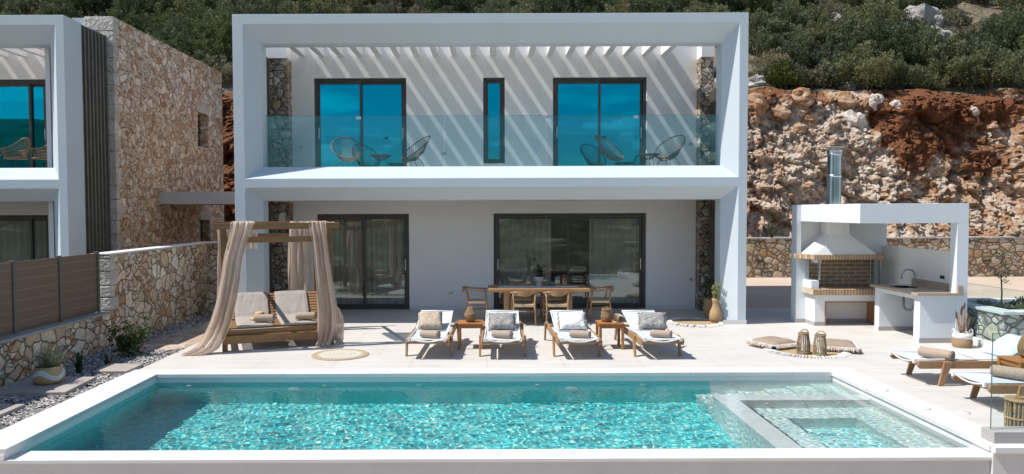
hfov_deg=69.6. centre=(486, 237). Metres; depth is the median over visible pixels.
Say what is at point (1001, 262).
sapling
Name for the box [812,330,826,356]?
cane lantern
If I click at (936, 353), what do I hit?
rolled towel
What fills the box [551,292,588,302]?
back ground
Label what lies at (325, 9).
scrub bush
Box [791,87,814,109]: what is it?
boulder
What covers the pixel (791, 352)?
round rug
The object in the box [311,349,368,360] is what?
round rug
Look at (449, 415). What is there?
pool water
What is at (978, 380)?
sun lounger
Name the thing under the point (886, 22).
evergreen bush
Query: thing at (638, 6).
evergreen bush
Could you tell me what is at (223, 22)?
evergreen bush
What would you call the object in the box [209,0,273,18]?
scrub bush
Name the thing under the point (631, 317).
sun lounger
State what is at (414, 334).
sun lounger
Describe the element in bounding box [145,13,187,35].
scrub bush
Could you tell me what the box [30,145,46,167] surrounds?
rattan armchair
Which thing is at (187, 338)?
flagstone path
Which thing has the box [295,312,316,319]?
rolled towel
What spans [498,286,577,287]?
table runner
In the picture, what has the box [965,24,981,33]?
dry bush
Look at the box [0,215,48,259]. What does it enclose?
sliding door
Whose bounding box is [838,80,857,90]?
bush
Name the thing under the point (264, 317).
rolled towel
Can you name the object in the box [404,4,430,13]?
dry bush
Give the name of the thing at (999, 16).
scrub bush
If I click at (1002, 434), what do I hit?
glass screen
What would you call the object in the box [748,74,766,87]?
boulder
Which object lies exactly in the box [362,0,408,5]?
scrub bush
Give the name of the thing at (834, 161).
chimney flue
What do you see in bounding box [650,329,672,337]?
rolled towel
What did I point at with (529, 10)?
scrub bush
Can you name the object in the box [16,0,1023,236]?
rock cutting and hillside
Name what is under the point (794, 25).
scrub bush
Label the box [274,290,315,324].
mattress
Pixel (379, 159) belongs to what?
string table
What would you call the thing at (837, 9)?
dry bush
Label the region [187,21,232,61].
evergreen bush
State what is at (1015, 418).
branch lantern
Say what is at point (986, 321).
stone planter
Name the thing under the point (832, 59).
scrub bush
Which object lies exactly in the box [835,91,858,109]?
boulder
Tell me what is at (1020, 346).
wicker lantern
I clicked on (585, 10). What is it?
evergreen bush
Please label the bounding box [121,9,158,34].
evergreen bush
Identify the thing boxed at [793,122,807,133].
boulder
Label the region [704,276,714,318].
jute pot
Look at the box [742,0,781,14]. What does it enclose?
evergreen bush
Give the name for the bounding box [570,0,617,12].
evergreen bush
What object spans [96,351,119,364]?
strap leaf plant
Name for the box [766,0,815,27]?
scrub bush
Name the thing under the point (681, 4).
scrub bush
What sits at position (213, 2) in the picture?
scrub bush
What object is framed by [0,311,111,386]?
stone wall
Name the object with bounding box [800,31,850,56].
scrub bush
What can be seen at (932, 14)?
boulder
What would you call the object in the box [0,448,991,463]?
pool weir edge
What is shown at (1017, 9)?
scrub bush
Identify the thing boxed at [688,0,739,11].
scrub bush
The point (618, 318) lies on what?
open book
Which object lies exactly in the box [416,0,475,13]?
evergreen bush
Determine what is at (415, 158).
string chair
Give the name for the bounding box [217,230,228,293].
voile drape
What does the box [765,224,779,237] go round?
grass tuft
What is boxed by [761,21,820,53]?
scrub bush
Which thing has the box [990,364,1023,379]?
rolled towel
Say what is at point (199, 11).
evergreen bush
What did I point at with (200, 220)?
window
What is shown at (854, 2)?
scrub bush
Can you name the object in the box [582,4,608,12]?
evergreen bush
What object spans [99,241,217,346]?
tall stone wall
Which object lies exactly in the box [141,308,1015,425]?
terrace paving
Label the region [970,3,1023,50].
evergreen bush
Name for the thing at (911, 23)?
evergreen bush
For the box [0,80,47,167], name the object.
sliding door
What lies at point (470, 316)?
vase
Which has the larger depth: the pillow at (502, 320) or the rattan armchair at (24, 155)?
the rattan armchair at (24, 155)
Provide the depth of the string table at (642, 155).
16.39 m
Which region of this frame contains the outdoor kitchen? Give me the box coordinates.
[791,203,968,342]
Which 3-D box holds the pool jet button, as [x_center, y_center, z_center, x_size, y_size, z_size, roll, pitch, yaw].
[5.267,2.034,8.821,0.110,0.036,0.110,0,2,0]
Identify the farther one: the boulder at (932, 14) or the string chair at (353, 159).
the boulder at (932, 14)
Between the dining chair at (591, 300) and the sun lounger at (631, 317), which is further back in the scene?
the dining chair at (591, 300)
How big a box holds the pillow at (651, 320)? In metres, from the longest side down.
0.535 x 0.433 x 0.176 m
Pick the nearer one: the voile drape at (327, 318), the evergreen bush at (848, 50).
the voile drape at (327, 318)
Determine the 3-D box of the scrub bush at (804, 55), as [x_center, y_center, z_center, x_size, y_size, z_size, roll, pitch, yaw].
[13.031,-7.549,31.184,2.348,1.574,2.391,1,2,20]
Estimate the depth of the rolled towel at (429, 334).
11.96 m
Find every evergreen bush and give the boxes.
[0,3,11,14]
[37,0,83,18]
[63,0,115,15]
[100,0,142,24]
[121,0,166,22]
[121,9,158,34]
[134,1,185,30]
[152,17,192,54]
[154,17,209,56]
[156,19,196,39]
[165,33,203,56]
[176,9,222,27]
[178,10,214,35]
[182,0,217,15]
[183,0,207,21]
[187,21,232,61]
[194,0,235,19]
[195,1,235,51]
[244,0,283,13]
[249,0,279,6]
[281,0,323,13]
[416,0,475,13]
[532,0,581,12]
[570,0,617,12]
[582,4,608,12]
[584,6,596,12]
[613,0,678,12]
[719,0,755,12]
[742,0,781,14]
[775,0,818,9]
[832,37,886,67]
[849,10,919,64]
[849,18,919,60]
[889,11,921,37]
[908,0,956,9]
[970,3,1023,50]
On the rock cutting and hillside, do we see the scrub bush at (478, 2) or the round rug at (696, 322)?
the scrub bush at (478, 2)
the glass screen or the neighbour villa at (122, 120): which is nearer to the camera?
the glass screen
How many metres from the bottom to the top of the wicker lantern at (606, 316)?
0.264 m
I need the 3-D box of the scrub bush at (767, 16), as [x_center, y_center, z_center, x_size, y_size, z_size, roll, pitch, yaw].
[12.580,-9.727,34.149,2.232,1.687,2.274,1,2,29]
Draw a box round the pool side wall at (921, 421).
[832,376,992,456]
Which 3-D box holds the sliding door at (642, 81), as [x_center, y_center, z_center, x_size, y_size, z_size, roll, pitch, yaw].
[2.731,-2.666,17.863,2.260,2.400,0.114,0,2,0]
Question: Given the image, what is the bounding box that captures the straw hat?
[250,311,264,319]
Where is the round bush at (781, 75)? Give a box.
[763,59,810,89]
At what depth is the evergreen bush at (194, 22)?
32.83 m
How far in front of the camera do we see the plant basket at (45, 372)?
10.09 m
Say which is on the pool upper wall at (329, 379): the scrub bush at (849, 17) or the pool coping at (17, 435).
the pool coping at (17, 435)
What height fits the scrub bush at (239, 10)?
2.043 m
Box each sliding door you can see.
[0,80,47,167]
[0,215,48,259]
[314,78,406,166]
[318,214,409,308]
[493,213,645,308]
[553,78,645,165]
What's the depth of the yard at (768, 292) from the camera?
21.91 m
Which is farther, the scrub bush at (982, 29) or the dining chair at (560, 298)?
the scrub bush at (982, 29)
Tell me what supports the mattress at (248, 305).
on the daybed
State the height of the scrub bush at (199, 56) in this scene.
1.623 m
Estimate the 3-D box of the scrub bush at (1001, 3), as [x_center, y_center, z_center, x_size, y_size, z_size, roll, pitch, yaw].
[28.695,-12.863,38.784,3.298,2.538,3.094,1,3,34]
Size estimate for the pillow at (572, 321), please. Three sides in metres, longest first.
0.535 x 0.450 x 0.170 m
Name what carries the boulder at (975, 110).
on the rock cutting and hillside
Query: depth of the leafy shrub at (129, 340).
12.29 m
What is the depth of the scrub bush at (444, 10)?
35.45 m
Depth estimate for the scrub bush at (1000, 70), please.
28.99 m
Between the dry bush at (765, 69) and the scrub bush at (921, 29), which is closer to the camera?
the dry bush at (765, 69)
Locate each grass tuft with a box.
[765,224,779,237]
[1009,231,1023,236]
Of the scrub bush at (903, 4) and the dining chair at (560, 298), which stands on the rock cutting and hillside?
the scrub bush at (903, 4)
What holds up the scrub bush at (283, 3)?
on the rock cutting and hillside
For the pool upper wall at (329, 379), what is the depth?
10.87 m
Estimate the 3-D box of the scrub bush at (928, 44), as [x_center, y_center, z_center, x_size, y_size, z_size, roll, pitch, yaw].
[18.512,-7.902,31.153,3.328,2.568,3.123,-2,3,-41]
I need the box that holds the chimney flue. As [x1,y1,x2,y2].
[825,146,843,203]
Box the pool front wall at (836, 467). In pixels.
[0,460,989,473]
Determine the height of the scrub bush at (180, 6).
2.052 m
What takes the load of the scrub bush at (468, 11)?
on the rock cutting and hillside
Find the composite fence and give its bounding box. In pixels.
[0,252,100,336]
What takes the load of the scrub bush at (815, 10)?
on the rock cutting and hillside
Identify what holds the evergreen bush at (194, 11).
on the rock cutting and hillside
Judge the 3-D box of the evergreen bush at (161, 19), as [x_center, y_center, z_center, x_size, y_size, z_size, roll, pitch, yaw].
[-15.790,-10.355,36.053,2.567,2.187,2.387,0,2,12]
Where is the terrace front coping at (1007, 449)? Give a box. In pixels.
[991,443,1023,453]
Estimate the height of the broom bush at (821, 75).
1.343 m
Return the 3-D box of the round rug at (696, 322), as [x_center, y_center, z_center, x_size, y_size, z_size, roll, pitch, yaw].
[4.426,1.793,15.597,1.190,0.057,1.189,0,2,0]
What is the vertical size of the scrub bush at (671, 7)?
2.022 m
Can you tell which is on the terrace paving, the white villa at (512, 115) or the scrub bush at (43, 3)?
the white villa at (512, 115)
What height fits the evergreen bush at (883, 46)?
3.132 m
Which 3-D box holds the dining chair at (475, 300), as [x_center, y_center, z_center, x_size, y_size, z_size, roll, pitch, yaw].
[-0.254,1.444,16.144,0.564,0.737,0.610,0,2,0]
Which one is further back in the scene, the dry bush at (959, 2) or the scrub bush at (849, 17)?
the dry bush at (959, 2)
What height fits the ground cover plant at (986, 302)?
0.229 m
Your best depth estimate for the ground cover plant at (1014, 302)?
13.66 m
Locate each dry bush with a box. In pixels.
[199,53,232,83]
[372,0,408,13]
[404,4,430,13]
[748,46,794,66]
[748,61,778,78]
[776,62,818,88]
[808,0,832,5]
[816,0,842,13]
[830,2,850,8]
[849,0,866,7]
[902,11,927,23]
[940,8,962,28]
[941,6,960,16]
[943,0,966,6]
[944,27,965,35]
[951,11,973,26]
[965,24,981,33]
[973,9,1007,25]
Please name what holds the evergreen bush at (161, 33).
on the rock cutting and hillside
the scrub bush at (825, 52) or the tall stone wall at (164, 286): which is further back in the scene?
the scrub bush at (825, 52)
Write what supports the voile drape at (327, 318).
hanging from the daybed
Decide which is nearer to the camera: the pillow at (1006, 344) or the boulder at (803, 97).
the pillow at (1006, 344)
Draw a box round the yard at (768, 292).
[746,277,1023,307]
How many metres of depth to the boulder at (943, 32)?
32.51 m
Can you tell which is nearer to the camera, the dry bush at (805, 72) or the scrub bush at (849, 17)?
the dry bush at (805, 72)
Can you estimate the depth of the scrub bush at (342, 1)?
38.68 m
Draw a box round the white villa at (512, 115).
[232,12,748,323]
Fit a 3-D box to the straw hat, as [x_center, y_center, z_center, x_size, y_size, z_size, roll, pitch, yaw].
[-4.120,1.397,13.356,0.380,0.108,0.380,-5,6,0]
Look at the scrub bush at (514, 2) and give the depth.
36.46 m
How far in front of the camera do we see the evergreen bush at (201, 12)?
34.00 m
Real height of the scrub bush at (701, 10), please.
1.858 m
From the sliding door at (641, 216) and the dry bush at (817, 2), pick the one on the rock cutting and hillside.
the dry bush at (817, 2)
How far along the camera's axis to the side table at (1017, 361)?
9.60 m
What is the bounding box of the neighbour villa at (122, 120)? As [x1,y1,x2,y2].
[0,15,223,262]
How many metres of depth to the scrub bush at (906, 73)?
29.11 m
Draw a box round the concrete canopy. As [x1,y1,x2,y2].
[159,192,234,204]
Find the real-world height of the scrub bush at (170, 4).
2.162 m
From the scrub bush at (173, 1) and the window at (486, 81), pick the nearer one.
the window at (486, 81)
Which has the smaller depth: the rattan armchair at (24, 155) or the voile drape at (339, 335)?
the voile drape at (339, 335)
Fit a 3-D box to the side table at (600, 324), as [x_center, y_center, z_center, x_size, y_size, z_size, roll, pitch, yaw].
[2.156,1.696,12.871,0.440,0.451,0.440,0,2,0]
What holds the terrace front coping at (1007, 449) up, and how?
on the terrace front wall at (1006, 463)
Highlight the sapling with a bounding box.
[992,250,1011,304]
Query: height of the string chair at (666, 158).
0.916 m
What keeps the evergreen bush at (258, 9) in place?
on the rock cutting and hillside
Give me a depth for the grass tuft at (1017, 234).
26.15 m
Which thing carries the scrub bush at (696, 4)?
on the rock cutting and hillside
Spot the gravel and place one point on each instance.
(100, 378)
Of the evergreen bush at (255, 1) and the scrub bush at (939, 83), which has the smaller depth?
the scrub bush at (939, 83)
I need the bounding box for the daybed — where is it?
[212,221,339,351]
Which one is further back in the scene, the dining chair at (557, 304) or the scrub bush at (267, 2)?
the scrub bush at (267, 2)
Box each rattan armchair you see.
[0,137,30,167]
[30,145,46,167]
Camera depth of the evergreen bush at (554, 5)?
32.81 m
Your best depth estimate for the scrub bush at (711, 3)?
35.66 m
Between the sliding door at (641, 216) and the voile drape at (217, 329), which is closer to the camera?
the voile drape at (217, 329)
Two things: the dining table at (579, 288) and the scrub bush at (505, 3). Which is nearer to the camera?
the dining table at (579, 288)
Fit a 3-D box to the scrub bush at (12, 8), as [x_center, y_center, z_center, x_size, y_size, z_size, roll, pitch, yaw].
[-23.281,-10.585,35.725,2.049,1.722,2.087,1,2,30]
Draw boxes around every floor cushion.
[746,336,800,349]
[812,338,861,352]
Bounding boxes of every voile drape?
[178,221,257,354]
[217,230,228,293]
[288,221,311,326]
[309,221,337,345]
[334,307,343,340]
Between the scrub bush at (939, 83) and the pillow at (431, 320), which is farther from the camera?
the scrub bush at (939, 83)
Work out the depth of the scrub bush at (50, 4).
35.65 m
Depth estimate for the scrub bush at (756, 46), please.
32.03 m
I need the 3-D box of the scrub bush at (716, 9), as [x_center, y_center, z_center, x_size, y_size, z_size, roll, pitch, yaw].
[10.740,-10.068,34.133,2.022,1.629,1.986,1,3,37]
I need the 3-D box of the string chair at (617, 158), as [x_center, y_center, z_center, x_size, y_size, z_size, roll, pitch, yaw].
[2.768,-1.874,16.606,0.644,0.916,0.727,1,3,38]
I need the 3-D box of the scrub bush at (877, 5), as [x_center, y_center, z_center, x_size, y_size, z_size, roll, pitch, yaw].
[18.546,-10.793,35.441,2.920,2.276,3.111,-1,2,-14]
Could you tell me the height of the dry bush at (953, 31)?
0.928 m
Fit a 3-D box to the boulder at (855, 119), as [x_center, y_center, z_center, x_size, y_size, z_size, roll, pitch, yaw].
[14.182,-4.408,28.399,1.027,1.033,1.218,1,2,28]
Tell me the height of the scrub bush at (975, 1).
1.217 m
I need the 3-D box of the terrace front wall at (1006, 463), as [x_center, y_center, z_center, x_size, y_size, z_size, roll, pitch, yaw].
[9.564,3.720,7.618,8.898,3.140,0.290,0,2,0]
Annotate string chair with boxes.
[331,137,363,166]
[401,136,430,166]
[595,135,623,165]
[654,135,685,165]
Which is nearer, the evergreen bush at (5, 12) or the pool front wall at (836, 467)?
the pool front wall at (836, 467)
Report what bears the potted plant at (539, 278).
on the table runner
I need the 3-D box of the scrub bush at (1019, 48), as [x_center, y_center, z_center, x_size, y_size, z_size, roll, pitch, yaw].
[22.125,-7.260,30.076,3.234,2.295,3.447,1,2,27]
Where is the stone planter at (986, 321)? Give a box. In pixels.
[967,298,1023,340]
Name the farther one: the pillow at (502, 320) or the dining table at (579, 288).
the dining table at (579, 288)
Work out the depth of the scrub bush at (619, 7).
34.87 m
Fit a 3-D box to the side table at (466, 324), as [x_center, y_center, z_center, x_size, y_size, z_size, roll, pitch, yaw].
[-0.279,1.703,12.931,0.440,0.451,0.440,0,2,0]
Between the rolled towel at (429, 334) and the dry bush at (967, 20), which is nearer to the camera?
the rolled towel at (429, 334)
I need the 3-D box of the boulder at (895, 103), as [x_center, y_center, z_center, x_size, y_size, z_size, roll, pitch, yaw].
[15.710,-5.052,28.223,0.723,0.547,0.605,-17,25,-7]
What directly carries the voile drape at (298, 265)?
hanging from the daybed
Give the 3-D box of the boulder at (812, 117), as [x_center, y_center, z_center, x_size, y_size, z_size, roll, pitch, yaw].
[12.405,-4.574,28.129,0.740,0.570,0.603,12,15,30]
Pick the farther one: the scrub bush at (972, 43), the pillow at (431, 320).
the scrub bush at (972, 43)
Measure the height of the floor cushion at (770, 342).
0.157 m
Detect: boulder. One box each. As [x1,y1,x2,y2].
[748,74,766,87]
[748,92,768,114]
[769,102,791,120]
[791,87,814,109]
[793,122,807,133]
[803,110,820,123]
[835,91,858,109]
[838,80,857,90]
[841,109,867,130]
[867,93,883,110]
[889,99,901,108]
[902,3,954,30]
[932,25,954,41]
[970,105,979,116]
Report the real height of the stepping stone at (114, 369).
0.065 m
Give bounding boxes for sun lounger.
[405,310,457,356]
[479,310,525,356]
[544,310,600,356]
[614,310,683,356]
[889,350,1018,385]
[951,371,1023,412]
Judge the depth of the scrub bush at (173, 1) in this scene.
38.23 m
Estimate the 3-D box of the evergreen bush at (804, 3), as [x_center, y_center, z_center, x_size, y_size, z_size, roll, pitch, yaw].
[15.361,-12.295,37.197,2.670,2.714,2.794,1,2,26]
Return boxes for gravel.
[0,311,212,425]
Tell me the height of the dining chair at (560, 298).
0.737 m
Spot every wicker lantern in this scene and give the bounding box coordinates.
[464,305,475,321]
[601,307,611,321]
[1017,334,1023,357]
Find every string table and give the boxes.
[369,154,391,166]
[637,153,659,165]
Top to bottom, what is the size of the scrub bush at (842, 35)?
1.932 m
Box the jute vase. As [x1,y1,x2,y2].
[709,282,721,321]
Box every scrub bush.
[0,0,46,14]
[2,2,23,14]
[27,2,56,14]
[37,0,80,15]
[96,0,123,15]
[134,0,174,13]
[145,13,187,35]
[163,0,189,14]
[173,0,197,17]
[182,48,223,68]
[202,0,254,8]
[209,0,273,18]
[224,6,251,25]
[252,0,281,11]
[261,0,303,13]
[283,0,354,13]
[333,0,375,5]
[335,0,371,13]
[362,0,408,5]
[362,3,395,13]
[393,0,420,8]
[424,5,453,13]
[464,4,483,12]
[469,0,486,11]
[474,0,518,12]
[481,0,521,11]
[483,0,519,10]
[501,0,545,12]
[511,3,532,12]
[603,0,626,9]
[604,0,653,12]
[643,0,681,12]
[669,0,712,12]
[671,0,709,12]
[683,6,705,12]
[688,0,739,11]
[701,0,734,12]
[710,3,737,12]
[743,7,794,38]
[748,26,778,56]
[749,10,773,23]
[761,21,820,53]
[766,0,803,20]
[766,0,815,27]
[766,42,820,69]
[786,20,838,44]
[789,23,813,37]
[799,2,836,23]
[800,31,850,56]
[800,41,848,71]
[805,13,841,32]
[807,50,866,88]
[821,17,890,46]
[822,10,879,36]
[828,0,862,9]
[831,40,902,89]
[842,0,909,23]
[863,0,914,13]
[868,52,931,89]
[894,20,966,69]
[904,66,949,90]
[906,22,938,35]
[923,28,1011,67]
[925,39,997,88]
[952,41,1023,89]
[963,0,989,2]
[966,21,1011,41]
[990,9,1023,28]
[994,0,1023,9]
[994,35,1023,81]
[1005,3,1023,13]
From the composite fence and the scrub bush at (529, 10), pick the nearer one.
the composite fence
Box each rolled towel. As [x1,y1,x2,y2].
[253,314,275,321]
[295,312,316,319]
[420,330,440,337]
[491,330,513,338]
[569,330,590,337]
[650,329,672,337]
[917,346,955,360]
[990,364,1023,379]
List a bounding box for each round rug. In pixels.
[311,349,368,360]
[667,317,723,327]
[762,343,850,358]
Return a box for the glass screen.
[981,333,1023,443]
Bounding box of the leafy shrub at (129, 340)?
[102,315,151,357]
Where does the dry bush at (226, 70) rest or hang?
on the rock cutting and hillside
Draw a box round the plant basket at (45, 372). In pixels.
[28,342,67,384]
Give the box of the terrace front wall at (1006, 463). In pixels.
[974,448,1023,473]
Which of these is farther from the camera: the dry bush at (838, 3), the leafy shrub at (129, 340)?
the dry bush at (838, 3)
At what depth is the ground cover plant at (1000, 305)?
13.18 m
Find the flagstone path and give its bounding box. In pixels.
[139,320,234,351]
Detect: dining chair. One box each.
[462,286,487,319]
[509,283,533,317]
[509,291,537,325]
[540,283,564,317]
[542,291,570,322]
[586,286,613,320]
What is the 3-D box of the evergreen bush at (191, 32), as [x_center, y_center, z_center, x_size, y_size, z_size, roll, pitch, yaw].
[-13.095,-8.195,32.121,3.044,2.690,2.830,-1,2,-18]
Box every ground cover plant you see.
[973,298,992,305]
[988,301,1011,309]
[1005,296,1023,308]
[1011,301,1023,309]
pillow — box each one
[418,311,442,329]
[488,313,516,330]
[557,312,587,330]
[636,312,668,330]
[980,333,1020,355]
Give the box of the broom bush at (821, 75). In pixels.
[810,57,837,87]
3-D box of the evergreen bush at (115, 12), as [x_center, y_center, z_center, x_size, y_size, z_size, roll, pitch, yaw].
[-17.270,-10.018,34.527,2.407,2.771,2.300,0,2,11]
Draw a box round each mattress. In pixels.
[235,292,272,327]
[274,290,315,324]
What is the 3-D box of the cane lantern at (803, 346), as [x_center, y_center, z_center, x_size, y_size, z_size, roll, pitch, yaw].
[5.246,1.711,12.172,0.228,0.410,0.228,-1,2,-10]
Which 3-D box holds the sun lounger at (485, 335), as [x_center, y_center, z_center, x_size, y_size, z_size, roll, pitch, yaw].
[0.276,1.643,12.785,0.780,0.578,2.023,0,2,1]
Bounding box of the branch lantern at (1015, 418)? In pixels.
[1003,395,1023,425]
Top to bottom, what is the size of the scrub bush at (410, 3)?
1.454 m
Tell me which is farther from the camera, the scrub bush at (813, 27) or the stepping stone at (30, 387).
the scrub bush at (813, 27)
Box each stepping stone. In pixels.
[0,377,95,397]
[0,404,24,417]
[93,364,143,374]
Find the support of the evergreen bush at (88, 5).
on the rock cutting and hillside
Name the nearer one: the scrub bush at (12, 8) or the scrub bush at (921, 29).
the scrub bush at (921, 29)
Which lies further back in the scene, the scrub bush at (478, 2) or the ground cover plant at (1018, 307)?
the scrub bush at (478, 2)
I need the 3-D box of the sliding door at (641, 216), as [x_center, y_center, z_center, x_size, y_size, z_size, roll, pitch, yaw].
[2.022,0.569,17.981,3.700,2.330,0.114,0,2,0]
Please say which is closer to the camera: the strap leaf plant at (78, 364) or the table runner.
the strap leaf plant at (78, 364)
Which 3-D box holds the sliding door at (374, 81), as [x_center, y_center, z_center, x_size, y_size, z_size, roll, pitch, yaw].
[-3.044,-2.646,17.863,2.230,2.400,0.114,0,2,0]
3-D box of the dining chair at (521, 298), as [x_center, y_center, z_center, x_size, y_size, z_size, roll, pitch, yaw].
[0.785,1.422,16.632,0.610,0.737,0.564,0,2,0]
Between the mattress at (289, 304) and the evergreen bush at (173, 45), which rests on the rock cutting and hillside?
the evergreen bush at (173, 45)
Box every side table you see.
[458,320,482,348]
[595,320,624,349]
[997,355,1023,384]
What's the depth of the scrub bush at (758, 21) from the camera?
32.45 m
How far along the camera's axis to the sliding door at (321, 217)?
17.95 m
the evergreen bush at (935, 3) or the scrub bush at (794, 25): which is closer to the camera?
the scrub bush at (794, 25)
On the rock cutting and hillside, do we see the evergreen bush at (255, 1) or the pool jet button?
the evergreen bush at (255, 1)
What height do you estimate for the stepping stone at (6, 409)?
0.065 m
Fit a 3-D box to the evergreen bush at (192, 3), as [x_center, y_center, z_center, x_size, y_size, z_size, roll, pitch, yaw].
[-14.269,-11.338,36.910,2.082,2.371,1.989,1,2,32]
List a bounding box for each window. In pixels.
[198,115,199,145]
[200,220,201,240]
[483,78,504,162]
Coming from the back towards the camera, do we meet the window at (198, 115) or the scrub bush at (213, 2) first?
the scrub bush at (213, 2)
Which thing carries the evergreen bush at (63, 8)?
on the rock cutting and hillside
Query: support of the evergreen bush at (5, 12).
on the rock cutting and hillside
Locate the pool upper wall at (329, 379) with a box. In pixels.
[0,376,831,459]
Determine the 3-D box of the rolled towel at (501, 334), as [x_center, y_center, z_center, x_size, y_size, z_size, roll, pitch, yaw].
[0.256,1.576,11.986,0.353,0.118,0.118,1,2,26]
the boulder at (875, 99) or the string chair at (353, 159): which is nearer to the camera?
the string chair at (353, 159)
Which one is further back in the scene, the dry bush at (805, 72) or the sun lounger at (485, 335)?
the dry bush at (805, 72)
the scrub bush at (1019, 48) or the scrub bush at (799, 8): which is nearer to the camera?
the scrub bush at (1019, 48)
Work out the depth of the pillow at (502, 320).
12.68 m
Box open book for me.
[610,313,624,322]
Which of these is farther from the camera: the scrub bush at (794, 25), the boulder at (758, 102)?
the scrub bush at (794, 25)
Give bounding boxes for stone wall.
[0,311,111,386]
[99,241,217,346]
[746,236,1023,277]
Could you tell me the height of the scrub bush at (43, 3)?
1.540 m
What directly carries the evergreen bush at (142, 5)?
on the rock cutting and hillside
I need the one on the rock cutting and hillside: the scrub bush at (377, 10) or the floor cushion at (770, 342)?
the scrub bush at (377, 10)
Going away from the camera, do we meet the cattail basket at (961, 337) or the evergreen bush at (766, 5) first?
the cattail basket at (961, 337)
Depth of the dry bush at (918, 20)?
35.08 m
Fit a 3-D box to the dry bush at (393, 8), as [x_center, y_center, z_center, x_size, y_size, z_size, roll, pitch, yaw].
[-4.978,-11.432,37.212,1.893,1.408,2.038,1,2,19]
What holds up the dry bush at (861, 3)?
on the rock cutting and hillside
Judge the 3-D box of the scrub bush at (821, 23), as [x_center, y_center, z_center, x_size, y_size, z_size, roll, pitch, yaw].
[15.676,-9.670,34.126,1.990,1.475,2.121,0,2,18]
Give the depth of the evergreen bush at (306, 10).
33.02 m
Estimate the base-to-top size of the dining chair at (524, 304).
0.737 m
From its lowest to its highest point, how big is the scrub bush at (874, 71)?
2.284 m
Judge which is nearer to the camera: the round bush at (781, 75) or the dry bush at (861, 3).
the round bush at (781, 75)
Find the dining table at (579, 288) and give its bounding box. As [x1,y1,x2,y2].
[488,284,589,309]
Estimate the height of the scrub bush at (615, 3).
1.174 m
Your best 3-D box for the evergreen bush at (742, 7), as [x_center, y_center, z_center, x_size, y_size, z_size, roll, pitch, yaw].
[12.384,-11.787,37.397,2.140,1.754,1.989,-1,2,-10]
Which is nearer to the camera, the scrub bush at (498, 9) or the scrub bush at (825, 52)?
the scrub bush at (825, 52)
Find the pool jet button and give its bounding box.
[921,406,930,409]
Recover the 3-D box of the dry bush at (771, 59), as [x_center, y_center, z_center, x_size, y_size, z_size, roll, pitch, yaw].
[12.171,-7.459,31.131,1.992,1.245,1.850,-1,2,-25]
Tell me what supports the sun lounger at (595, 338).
on the terrace paving
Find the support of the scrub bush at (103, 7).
on the rock cutting and hillside
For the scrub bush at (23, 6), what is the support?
on the rock cutting and hillside
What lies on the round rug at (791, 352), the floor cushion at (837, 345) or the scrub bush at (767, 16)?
the floor cushion at (837, 345)
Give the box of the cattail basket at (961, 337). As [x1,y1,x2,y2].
[951,303,972,347]
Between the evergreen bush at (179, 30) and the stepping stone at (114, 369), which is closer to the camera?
the stepping stone at (114, 369)
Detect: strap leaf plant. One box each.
[68,350,88,373]
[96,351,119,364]
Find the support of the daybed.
on the terrace paving
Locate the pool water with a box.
[26,380,968,450]
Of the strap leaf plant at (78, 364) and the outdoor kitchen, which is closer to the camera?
the strap leaf plant at (78, 364)
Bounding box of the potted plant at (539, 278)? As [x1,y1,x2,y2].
[533,258,546,285]
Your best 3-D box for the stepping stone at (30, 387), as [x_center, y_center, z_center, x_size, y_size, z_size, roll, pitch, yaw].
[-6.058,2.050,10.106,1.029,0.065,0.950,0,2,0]
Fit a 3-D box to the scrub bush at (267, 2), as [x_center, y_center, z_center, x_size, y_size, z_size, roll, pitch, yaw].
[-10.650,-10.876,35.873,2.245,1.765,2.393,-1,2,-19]
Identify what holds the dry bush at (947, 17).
on the rock cutting and hillside
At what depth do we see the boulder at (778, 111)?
28.07 m
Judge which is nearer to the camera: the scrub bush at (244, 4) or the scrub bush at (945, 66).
the scrub bush at (945, 66)
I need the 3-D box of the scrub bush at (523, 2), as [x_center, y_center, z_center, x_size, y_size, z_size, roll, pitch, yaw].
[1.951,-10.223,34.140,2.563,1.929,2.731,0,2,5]
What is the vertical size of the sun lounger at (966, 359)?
0.372 m
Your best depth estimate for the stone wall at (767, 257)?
26.04 m
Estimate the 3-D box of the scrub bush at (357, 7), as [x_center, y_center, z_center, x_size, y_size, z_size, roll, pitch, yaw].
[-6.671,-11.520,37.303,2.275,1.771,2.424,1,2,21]
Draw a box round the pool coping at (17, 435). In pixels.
[0,367,1023,453]
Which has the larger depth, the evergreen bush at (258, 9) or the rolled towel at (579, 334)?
the evergreen bush at (258, 9)
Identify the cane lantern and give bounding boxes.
[796,329,810,354]
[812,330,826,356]
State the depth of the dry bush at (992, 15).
35.58 m
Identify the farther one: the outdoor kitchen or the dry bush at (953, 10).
the dry bush at (953, 10)
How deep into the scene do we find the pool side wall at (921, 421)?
8.74 m

